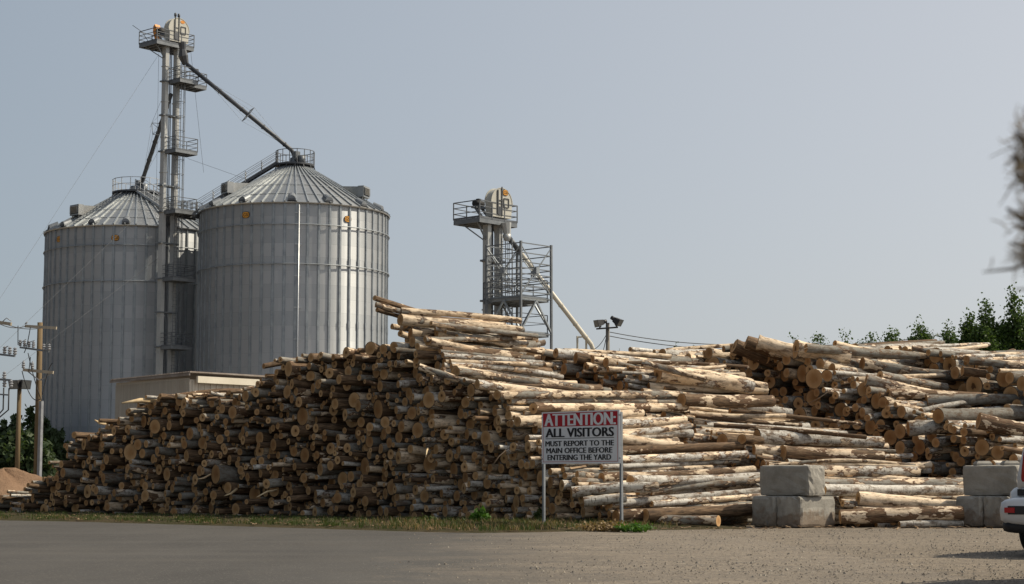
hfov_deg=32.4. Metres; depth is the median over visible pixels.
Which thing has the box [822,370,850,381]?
log
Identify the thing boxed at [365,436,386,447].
log
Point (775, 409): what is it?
log
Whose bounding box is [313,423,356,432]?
log
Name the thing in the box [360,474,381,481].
log
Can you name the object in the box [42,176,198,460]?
grain silo
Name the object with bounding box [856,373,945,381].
log
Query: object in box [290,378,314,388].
log
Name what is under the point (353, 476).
log
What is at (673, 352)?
log
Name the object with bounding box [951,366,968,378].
log
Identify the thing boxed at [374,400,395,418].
log
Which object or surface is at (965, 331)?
tree
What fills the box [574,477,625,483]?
log
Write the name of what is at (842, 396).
log
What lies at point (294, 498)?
log
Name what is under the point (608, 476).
log
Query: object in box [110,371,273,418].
metal shed
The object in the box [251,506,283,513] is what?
log
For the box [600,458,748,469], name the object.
log
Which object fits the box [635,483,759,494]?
log
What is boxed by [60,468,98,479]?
log
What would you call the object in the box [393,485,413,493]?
log
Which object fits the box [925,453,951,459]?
log
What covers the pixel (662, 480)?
log
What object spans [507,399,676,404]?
log
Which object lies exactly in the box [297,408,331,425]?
log
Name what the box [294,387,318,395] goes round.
log
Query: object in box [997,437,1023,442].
log
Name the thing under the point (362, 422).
log
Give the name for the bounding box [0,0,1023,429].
sky
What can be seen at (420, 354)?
log
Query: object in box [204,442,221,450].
log
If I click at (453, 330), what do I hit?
log
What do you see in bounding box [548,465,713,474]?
log
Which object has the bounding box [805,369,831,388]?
log
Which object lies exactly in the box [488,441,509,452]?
log
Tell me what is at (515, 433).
log
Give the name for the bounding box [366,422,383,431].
log
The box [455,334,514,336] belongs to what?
log
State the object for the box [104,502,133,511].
log
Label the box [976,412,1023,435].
log
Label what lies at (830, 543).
ground
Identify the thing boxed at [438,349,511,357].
log
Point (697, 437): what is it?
log
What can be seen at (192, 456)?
log
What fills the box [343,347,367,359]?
log
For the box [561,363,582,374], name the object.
log
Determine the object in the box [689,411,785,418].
log
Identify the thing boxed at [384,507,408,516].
log
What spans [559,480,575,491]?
log
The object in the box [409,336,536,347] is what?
log
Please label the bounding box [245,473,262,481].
log
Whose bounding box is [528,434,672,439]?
log
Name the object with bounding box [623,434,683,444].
log
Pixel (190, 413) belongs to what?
log
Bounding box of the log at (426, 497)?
[420,490,440,502]
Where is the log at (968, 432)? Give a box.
[960,428,989,437]
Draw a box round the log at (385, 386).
[377,380,401,392]
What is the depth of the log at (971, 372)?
53.59 m
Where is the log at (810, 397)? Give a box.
[806,389,835,406]
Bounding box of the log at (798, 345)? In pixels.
[792,339,851,362]
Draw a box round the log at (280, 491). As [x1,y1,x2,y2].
[269,486,287,497]
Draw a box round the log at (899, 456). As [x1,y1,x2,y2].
[773,453,912,458]
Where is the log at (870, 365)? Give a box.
[859,357,966,380]
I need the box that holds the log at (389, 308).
[375,302,425,316]
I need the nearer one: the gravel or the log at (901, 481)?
the gravel
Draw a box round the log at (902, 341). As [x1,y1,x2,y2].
[866,339,936,344]
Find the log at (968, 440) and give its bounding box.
[960,436,976,444]
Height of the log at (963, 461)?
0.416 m
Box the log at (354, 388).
[343,385,370,390]
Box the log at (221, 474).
[211,465,246,484]
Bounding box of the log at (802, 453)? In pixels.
[780,445,884,463]
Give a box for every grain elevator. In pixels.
[0,13,293,373]
[453,187,594,349]
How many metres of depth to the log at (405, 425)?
47.80 m
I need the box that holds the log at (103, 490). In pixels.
[94,486,118,494]
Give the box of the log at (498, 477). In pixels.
[485,475,514,479]
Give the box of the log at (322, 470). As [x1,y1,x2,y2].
[317,463,355,475]
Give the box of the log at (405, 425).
[398,420,418,431]
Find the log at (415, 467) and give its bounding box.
[407,463,424,472]
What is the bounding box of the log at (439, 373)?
[418,363,468,385]
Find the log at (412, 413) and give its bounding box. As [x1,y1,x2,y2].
[407,407,419,419]
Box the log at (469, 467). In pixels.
[461,463,487,471]
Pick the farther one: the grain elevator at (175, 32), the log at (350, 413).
the grain elevator at (175, 32)
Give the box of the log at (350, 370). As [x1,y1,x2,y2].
[345,365,372,374]
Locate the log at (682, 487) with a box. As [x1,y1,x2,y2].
[650,476,759,495]
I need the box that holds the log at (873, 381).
[864,374,931,389]
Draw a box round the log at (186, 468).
[178,465,197,471]
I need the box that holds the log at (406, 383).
[396,380,422,387]
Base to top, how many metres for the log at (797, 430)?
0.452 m
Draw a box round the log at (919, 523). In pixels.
[898,520,963,527]
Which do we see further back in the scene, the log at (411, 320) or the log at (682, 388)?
the log at (682, 388)
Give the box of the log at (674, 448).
[623,442,745,453]
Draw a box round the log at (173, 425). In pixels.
[167,420,196,429]
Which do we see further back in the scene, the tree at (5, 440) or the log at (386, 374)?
the tree at (5, 440)
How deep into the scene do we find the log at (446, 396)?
47.00 m
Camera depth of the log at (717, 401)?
49.84 m
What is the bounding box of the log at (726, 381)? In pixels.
[653,366,754,393]
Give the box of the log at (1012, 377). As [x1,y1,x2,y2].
[1005,370,1023,383]
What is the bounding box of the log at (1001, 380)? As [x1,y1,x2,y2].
[996,372,1016,386]
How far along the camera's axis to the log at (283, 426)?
50.42 m
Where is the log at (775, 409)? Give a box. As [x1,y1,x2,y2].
[673,399,792,413]
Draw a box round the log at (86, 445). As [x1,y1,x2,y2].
[81,438,98,451]
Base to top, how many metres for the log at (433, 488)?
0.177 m
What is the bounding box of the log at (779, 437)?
[753,429,884,448]
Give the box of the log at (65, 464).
[59,460,81,467]
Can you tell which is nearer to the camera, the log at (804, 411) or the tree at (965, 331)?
the log at (804, 411)
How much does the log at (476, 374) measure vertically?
0.523 m
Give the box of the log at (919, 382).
[877,371,948,389]
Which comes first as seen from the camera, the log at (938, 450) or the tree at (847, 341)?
the log at (938, 450)
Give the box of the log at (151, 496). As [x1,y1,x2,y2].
[141,490,165,502]
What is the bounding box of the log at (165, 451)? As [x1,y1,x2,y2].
[155,446,183,456]
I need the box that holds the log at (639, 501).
[606,487,760,508]
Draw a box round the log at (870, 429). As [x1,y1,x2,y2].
[865,419,907,434]
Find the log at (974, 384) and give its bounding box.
[965,377,997,393]
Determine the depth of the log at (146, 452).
53.03 m
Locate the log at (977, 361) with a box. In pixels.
[967,356,1023,368]
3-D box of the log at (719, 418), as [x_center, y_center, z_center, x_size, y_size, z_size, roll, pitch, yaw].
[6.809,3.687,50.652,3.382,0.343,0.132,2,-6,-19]
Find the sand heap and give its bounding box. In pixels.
[0,468,41,494]
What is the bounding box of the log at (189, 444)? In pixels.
[181,440,198,448]
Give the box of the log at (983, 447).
[975,439,1007,455]
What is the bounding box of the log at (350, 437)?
[336,434,357,441]
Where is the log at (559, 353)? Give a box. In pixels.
[553,348,669,360]
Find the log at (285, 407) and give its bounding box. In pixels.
[279,403,298,411]
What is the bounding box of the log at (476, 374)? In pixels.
[454,367,611,390]
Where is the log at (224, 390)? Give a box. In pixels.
[172,388,241,394]
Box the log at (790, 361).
[782,356,803,365]
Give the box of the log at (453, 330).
[434,327,518,340]
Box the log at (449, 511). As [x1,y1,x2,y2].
[442,505,462,516]
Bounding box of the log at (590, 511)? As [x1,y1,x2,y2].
[581,506,604,517]
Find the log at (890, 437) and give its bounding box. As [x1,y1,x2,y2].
[883,430,911,444]
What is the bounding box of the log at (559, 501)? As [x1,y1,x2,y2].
[555,495,571,505]
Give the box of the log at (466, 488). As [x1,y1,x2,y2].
[462,480,488,493]
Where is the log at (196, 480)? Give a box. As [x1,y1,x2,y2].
[192,474,212,484]
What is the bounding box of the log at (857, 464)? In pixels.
[767,462,924,468]
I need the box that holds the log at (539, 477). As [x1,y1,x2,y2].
[537,470,557,485]
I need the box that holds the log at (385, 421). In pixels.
[380,416,397,427]
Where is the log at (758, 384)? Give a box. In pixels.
[632,368,767,388]
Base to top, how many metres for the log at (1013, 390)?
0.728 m
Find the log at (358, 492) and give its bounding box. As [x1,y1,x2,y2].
[350,487,376,497]
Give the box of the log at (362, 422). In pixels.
[357,417,376,427]
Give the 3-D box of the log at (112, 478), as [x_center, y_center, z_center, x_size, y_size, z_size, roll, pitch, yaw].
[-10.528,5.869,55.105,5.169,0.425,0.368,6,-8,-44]
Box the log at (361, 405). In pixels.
[355,399,373,411]
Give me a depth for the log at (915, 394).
52.68 m
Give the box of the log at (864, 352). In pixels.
[804,344,919,359]
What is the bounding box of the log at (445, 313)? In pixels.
[400,307,521,323]
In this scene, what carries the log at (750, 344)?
on the stacked logs at (216, 422)
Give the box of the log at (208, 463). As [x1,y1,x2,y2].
[201,459,229,466]
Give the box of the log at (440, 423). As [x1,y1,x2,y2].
[428,418,467,427]
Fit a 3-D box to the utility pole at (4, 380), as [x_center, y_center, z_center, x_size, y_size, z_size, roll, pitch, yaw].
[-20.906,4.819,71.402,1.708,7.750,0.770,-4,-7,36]
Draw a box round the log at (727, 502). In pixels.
[624,501,751,508]
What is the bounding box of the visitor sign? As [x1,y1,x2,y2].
[541,410,622,522]
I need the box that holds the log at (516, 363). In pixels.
[449,359,542,366]
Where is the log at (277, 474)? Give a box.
[272,471,296,477]
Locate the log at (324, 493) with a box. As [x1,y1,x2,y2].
[314,490,335,497]
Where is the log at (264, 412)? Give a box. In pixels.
[254,408,286,416]
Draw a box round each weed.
[409,513,436,520]
[468,505,490,521]
[531,507,541,518]
[575,520,608,531]
[600,518,629,531]
[613,522,656,532]
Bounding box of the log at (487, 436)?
[481,430,507,445]
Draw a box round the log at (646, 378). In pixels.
[638,374,768,394]
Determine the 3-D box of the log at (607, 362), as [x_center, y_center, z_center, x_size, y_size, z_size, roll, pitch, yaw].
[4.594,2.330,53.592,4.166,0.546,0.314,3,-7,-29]
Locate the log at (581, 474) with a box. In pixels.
[575,471,599,477]
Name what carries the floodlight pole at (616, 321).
on the ground at (830, 543)
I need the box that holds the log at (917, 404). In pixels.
[885,401,978,411]
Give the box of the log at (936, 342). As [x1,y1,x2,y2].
[872,340,944,345]
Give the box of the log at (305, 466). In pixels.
[293,462,318,469]
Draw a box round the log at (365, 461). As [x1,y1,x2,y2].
[361,457,383,474]
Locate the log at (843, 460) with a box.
[768,459,916,465]
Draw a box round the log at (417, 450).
[408,445,430,455]
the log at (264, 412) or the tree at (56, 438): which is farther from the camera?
the tree at (56, 438)
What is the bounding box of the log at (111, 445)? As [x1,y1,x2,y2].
[100,442,127,447]
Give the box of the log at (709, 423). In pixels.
[704,421,847,432]
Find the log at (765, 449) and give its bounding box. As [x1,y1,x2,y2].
[752,445,780,455]
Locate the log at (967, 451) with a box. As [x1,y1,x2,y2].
[960,446,975,456]
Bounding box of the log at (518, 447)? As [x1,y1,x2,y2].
[510,442,524,451]
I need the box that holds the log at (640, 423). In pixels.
[623,415,687,428]
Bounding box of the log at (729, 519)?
[616,508,751,522]
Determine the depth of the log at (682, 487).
44.82 m
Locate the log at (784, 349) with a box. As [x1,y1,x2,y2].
[756,335,805,362]
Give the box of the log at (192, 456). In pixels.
[184,450,205,461]
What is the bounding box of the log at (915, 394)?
[886,388,986,399]
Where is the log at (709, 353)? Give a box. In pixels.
[704,347,730,359]
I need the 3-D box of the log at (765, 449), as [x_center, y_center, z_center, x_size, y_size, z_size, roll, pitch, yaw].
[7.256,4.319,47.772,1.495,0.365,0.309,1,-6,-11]
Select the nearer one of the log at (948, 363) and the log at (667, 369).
the log at (667, 369)
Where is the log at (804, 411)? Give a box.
[793,407,825,423]
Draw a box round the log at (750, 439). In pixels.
[737,434,764,444]
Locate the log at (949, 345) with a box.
[898,342,990,346]
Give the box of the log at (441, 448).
[433,443,456,453]
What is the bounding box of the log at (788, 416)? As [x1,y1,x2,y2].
[728,409,862,425]
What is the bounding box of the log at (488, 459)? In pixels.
[482,456,500,463]
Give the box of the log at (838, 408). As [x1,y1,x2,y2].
[834,402,852,416]
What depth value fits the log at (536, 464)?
44.63 m
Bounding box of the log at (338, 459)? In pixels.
[334,456,360,463]
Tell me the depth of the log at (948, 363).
56.16 m
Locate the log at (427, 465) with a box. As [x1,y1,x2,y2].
[423,455,444,473]
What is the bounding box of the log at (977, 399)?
[924,394,1022,405]
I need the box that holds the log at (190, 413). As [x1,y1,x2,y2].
[181,409,202,416]
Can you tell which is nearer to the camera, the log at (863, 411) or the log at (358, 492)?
the log at (358, 492)
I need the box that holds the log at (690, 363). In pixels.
[627,361,748,368]
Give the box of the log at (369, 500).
[362,495,387,505]
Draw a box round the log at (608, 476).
[598,466,756,481]
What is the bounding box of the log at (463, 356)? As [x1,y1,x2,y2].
[441,352,544,365]
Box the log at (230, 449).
[223,445,249,454]
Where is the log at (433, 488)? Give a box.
[424,486,458,491]
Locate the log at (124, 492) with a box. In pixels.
[112,489,141,496]
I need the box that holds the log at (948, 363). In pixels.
[943,357,964,369]
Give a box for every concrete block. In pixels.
[752,496,778,526]
[760,465,824,495]
[777,496,834,526]
[956,496,985,526]
[963,461,1019,495]
[983,496,1009,526]
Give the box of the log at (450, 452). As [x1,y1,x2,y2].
[446,448,462,461]
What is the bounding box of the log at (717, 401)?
[677,393,775,407]
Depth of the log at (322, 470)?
49.29 m
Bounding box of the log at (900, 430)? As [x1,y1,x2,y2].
[894,423,912,438]
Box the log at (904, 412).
[897,406,930,419]
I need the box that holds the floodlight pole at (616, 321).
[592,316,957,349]
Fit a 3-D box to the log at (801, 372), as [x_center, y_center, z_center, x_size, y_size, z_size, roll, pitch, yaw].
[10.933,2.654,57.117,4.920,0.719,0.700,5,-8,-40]
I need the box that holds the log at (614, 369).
[607,364,725,371]
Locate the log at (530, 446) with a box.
[525,437,679,452]
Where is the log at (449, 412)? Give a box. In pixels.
[428,409,457,416]
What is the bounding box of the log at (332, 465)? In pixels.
[327,460,356,470]
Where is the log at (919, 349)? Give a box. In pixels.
[911,345,1004,356]
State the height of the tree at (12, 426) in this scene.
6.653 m
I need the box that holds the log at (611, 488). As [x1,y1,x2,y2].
[570,482,658,497]
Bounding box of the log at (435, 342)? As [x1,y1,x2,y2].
[424,338,497,349]
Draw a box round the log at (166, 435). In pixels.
[161,430,186,439]
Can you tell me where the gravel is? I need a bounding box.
[365,529,1023,583]
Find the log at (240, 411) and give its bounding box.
[228,405,257,418]
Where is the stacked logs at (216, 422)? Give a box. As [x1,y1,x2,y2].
[0,307,1023,526]
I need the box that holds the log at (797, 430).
[714,423,866,438]
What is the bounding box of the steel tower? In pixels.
[485,241,552,348]
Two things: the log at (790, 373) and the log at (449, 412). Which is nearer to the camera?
the log at (449, 412)
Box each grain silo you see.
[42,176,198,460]
[196,148,390,374]
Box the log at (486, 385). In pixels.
[474,379,566,390]
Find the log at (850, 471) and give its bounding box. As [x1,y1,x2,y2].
[800,464,920,477]
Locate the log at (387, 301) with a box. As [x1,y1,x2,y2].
[373,295,416,308]
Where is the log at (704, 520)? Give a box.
[657,515,720,526]
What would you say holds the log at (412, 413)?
on the stacked logs at (216, 422)
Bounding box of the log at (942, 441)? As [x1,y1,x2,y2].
[931,435,959,447]
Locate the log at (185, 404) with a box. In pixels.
[181,397,201,409]
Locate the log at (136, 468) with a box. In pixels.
[126,464,155,473]
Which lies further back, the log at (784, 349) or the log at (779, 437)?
the log at (784, 349)
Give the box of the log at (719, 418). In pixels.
[695,414,801,426]
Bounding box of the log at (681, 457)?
[599,450,748,464]
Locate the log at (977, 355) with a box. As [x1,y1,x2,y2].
[955,354,1020,358]
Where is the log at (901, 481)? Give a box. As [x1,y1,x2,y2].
[825,479,962,484]
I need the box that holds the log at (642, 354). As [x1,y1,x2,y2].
[563,348,671,357]
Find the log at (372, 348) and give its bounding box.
[365,341,379,355]
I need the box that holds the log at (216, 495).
[210,490,248,499]
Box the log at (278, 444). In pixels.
[270,438,289,450]
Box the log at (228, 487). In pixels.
[223,482,250,493]
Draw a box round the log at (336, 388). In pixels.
[330,385,367,392]
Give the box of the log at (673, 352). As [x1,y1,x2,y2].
[659,349,702,355]
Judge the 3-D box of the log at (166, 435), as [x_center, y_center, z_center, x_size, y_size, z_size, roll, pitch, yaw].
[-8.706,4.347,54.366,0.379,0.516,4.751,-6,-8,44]
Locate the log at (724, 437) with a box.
[716,433,844,450]
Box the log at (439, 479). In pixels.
[431,475,454,484]
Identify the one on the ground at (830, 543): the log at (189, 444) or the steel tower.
the steel tower
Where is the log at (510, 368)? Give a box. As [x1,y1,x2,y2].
[450,363,563,379]
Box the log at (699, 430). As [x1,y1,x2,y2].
[693,428,835,434]
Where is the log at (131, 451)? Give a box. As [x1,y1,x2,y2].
[124,443,150,459]
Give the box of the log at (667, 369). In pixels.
[641,359,706,381]
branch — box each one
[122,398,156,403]
[188,496,201,512]
[224,488,237,495]
[256,489,277,497]
[983,105,1023,289]
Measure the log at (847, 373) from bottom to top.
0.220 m
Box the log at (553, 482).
[548,476,568,488]
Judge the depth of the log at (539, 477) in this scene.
44.42 m
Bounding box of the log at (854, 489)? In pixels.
[823,484,963,495]
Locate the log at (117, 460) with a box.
[104,455,128,465]
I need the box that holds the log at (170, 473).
[163,467,183,480]
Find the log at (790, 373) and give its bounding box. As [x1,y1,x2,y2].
[783,368,797,378]
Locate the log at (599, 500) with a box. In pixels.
[583,493,626,506]
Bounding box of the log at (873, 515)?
[839,506,963,523]
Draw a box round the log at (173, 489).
[170,484,191,492]
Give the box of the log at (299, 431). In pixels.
[291,425,319,436]
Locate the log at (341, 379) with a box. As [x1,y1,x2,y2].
[336,374,377,385]
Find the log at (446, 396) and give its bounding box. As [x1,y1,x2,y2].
[438,391,464,401]
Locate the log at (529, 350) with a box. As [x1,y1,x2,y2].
[458,332,541,354]
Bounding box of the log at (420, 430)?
[412,422,433,437]
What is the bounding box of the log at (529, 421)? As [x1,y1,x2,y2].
[514,409,644,426]
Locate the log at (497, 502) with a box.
[485,499,512,506]
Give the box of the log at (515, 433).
[506,428,532,439]
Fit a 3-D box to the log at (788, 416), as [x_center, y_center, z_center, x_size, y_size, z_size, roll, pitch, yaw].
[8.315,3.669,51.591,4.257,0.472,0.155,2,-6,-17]
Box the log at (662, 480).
[626,472,759,485]
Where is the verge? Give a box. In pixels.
[0,511,745,532]
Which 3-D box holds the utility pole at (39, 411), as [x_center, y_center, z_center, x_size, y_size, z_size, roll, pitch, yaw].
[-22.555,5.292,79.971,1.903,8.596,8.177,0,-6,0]
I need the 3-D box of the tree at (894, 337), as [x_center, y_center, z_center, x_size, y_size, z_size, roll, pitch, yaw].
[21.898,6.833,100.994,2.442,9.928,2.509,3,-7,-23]
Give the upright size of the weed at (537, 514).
0.483 m
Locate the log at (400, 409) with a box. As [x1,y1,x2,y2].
[394,406,413,413]
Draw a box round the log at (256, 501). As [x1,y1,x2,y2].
[245,498,268,503]
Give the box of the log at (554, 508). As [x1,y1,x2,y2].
[549,503,575,514]
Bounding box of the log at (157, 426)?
[150,419,167,433]
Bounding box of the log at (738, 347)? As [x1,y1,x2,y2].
[731,339,775,367]
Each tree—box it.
[0,413,28,437]
[0,419,7,433]
[0,426,43,473]
[0,429,15,467]
[21,404,54,439]
[23,416,73,460]
[24,434,58,476]
[809,331,829,344]
[839,327,852,343]
[857,331,880,342]
[879,325,904,341]
[906,314,935,339]
[936,319,958,343]
[956,307,977,343]
[962,292,1011,350]
[996,282,1023,349]
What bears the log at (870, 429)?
on the stacked logs at (216, 422)
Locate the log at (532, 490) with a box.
[527,487,546,494]
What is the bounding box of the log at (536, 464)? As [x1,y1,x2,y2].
[529,460,558,467]
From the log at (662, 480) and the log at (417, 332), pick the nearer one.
the log at (662, 480)
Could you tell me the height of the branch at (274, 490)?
0.230 m
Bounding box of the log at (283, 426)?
[276,422,300,430]
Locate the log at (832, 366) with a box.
[828,363,876,373]
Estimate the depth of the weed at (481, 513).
43.21 m
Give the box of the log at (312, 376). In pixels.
[306,371,326,381]
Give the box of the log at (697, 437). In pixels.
[691,433,715,442]
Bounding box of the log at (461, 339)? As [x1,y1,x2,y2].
[423,336,537,341]
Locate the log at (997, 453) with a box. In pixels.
[991,444,1013,459]
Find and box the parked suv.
[1000,449,1023,548]
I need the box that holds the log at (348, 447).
[343,443,366,452]
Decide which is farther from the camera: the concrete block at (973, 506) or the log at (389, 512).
the log at (389, 512)
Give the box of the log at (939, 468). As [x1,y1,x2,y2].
[931,461,954,474]
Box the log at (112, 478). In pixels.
[101,473,129,483]
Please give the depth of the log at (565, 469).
44.19 m
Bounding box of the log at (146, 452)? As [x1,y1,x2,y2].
[139,448,154,457]
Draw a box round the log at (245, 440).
[241,435,256,444]
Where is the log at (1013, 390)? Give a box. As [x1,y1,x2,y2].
[1003,386,1023,398]
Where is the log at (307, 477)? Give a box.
[300,472,328,482]
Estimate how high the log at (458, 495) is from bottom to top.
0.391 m
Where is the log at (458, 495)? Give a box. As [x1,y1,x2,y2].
[453,490,481,501]
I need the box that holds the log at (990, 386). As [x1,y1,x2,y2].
[983,382,1004,390]
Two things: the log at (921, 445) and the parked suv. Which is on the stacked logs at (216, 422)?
the log at (921, 445)
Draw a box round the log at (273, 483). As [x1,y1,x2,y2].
[263,478,287,488]
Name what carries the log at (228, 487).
on the stacked logs at (216, 422)
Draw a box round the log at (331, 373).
[325,368,344,378]
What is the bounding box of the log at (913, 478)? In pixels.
[855,477,962,478]
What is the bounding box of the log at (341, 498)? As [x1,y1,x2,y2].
[333,492,356,504]
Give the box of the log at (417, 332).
[408,328,435,338]
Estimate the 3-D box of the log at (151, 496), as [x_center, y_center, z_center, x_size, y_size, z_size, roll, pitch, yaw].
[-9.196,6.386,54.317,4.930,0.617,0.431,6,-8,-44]
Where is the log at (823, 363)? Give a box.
[816,358,925,369]
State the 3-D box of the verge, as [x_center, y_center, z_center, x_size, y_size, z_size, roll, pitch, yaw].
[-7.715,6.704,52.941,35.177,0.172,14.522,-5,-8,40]
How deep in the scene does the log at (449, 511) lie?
46.45 m
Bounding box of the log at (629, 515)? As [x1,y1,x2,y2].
[612,503,751,521]
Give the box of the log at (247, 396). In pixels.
[242,390,260,401]
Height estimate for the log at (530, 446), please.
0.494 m
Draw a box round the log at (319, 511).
[312,507,327,516]
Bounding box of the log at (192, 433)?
[186,427,200,439]
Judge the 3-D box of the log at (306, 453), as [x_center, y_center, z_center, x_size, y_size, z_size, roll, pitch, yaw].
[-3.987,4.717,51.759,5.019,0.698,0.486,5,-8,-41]
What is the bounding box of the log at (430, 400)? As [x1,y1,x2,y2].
[423,392,460,409]
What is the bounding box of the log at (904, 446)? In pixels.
[895,440,914,453]
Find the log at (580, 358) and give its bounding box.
[573,352,597,364]
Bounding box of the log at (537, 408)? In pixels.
[529,402,688,413]
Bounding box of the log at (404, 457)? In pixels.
[396,451,425,463]
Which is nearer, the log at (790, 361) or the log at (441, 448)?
the log at (441, 448)
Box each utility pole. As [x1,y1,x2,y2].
[0,318,16,416]
[0,322,56,476]
[8,379,31,468]
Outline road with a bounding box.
[0,520,991,583]
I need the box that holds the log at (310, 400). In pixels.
[295,396,328,406]
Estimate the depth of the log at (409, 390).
48.15 m
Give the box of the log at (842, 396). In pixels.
[832,391,860,400]
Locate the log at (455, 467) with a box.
[450,462,462,478]
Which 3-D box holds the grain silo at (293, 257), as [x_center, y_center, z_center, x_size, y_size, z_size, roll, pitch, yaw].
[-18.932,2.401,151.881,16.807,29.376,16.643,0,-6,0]
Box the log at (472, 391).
[467,383,603,396]
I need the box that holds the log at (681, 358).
[561,356,691,363]
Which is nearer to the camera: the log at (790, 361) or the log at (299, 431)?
the log at (299, 431)
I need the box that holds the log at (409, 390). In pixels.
[406,387,423,399]
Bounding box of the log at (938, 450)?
[925,446,959,453]
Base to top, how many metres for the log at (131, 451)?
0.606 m
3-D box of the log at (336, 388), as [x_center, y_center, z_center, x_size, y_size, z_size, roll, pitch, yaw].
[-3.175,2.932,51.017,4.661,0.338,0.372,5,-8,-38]
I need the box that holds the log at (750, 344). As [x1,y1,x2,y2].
[744,336,782,360]
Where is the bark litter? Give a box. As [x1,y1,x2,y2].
[25,302,1004,529]
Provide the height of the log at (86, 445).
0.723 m
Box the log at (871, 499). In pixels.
[856,492,955,506]
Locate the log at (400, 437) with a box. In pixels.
[395,431,412,442]
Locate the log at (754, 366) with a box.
[747,359,773,370]
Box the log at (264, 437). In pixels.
[256,432,274,442]
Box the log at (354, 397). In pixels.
[349,392,368,407]
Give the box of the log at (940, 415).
[933,408,1023,423]
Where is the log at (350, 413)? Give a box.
[342,408,373,419]
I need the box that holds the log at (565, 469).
[561,467,719,472]
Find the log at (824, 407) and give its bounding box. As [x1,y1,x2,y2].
[815,401,835,412]
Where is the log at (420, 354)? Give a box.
[414,350,522,358]
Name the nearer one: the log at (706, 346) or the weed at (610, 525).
the weed at (610, 525)
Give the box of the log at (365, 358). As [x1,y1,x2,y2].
[353,354,379,362]
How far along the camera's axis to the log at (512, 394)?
47.18 m
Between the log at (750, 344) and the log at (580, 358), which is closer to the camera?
the log at (580, 358)
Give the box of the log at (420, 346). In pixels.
[415,343,544,354]
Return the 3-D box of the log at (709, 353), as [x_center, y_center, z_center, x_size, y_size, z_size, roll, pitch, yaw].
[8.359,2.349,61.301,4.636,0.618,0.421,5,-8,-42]
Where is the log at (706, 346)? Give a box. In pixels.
[666,343,733,348]
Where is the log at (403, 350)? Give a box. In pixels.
[392,347,415,353]
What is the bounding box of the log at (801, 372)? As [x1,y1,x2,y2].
[797,364,806,382]
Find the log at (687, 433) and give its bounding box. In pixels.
[532,427,693,437]
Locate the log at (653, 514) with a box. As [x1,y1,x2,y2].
[643,504,752,521]
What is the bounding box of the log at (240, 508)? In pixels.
[232,503,254,514]
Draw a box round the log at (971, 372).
[960,366,996,377]
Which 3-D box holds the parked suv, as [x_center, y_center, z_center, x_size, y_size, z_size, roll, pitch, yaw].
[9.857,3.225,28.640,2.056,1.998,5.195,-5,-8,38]
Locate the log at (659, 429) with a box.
[623,422,691,435]
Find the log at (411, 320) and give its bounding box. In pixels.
[397,314,522,333]
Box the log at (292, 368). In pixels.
[285,361,319,376]
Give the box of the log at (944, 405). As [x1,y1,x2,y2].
[918,400,968,412]
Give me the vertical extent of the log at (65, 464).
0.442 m
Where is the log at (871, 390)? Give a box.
[866,386,886,393]
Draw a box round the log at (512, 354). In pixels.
[439,346,520,358]
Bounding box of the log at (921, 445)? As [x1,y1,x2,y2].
[915,439,932,455]
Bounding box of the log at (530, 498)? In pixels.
[520,495,540,502]
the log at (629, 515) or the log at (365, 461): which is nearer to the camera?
the log at (629, 515)
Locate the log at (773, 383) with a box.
[764,377,792,388]
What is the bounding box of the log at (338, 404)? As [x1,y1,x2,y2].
[331,398,351,409]
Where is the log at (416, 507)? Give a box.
[410,503,442,510]
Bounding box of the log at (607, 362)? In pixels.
[603,357,669,367]
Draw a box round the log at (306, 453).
[300,447,314,461]
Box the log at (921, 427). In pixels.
[907,420,949,435]
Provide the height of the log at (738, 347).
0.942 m
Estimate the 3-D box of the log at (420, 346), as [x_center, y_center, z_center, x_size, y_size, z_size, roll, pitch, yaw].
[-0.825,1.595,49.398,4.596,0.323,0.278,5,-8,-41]
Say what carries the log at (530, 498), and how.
on the stacked logs at (216, 422)
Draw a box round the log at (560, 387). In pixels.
[515,384,594,390]
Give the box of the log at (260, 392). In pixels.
[253,388,278,397]
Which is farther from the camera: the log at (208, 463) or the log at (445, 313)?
the log at (208, 463)
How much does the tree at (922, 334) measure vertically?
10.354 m
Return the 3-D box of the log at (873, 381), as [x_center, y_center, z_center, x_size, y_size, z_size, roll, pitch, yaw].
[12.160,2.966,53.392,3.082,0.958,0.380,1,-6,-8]
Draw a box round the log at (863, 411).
[859,407,881,416]
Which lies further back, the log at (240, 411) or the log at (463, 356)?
the log at (240, 411)
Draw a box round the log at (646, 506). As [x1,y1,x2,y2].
[640,504,726,507]
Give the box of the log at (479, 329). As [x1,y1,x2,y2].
[429,321,538,337]
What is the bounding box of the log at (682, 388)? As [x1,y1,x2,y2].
[647,382,768,393]
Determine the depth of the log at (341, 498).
48.86 m
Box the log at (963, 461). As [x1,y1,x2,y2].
[957,457,975,465]
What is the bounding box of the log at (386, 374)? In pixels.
[380,369,410,379]
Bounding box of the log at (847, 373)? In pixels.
[833,370,936,379]
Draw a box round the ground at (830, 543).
[653,525,1023,583]
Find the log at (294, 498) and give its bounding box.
[287,494,313,501]
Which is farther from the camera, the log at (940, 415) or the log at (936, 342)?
the log at (936, 342)
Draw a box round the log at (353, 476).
[347,471,361,481]
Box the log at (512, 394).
[494,390,682,399]
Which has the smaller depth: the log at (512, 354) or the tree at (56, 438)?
the log at (512, 354)
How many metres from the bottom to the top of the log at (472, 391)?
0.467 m
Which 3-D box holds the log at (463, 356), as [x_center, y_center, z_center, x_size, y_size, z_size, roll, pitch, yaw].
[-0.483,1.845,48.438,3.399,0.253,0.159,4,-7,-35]
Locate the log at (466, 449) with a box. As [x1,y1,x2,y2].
[457,446,484,453]
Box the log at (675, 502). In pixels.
[649,493,765,506]
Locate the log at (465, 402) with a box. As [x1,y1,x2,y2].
[461,397,478,408]
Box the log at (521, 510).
[515,507,541,513]

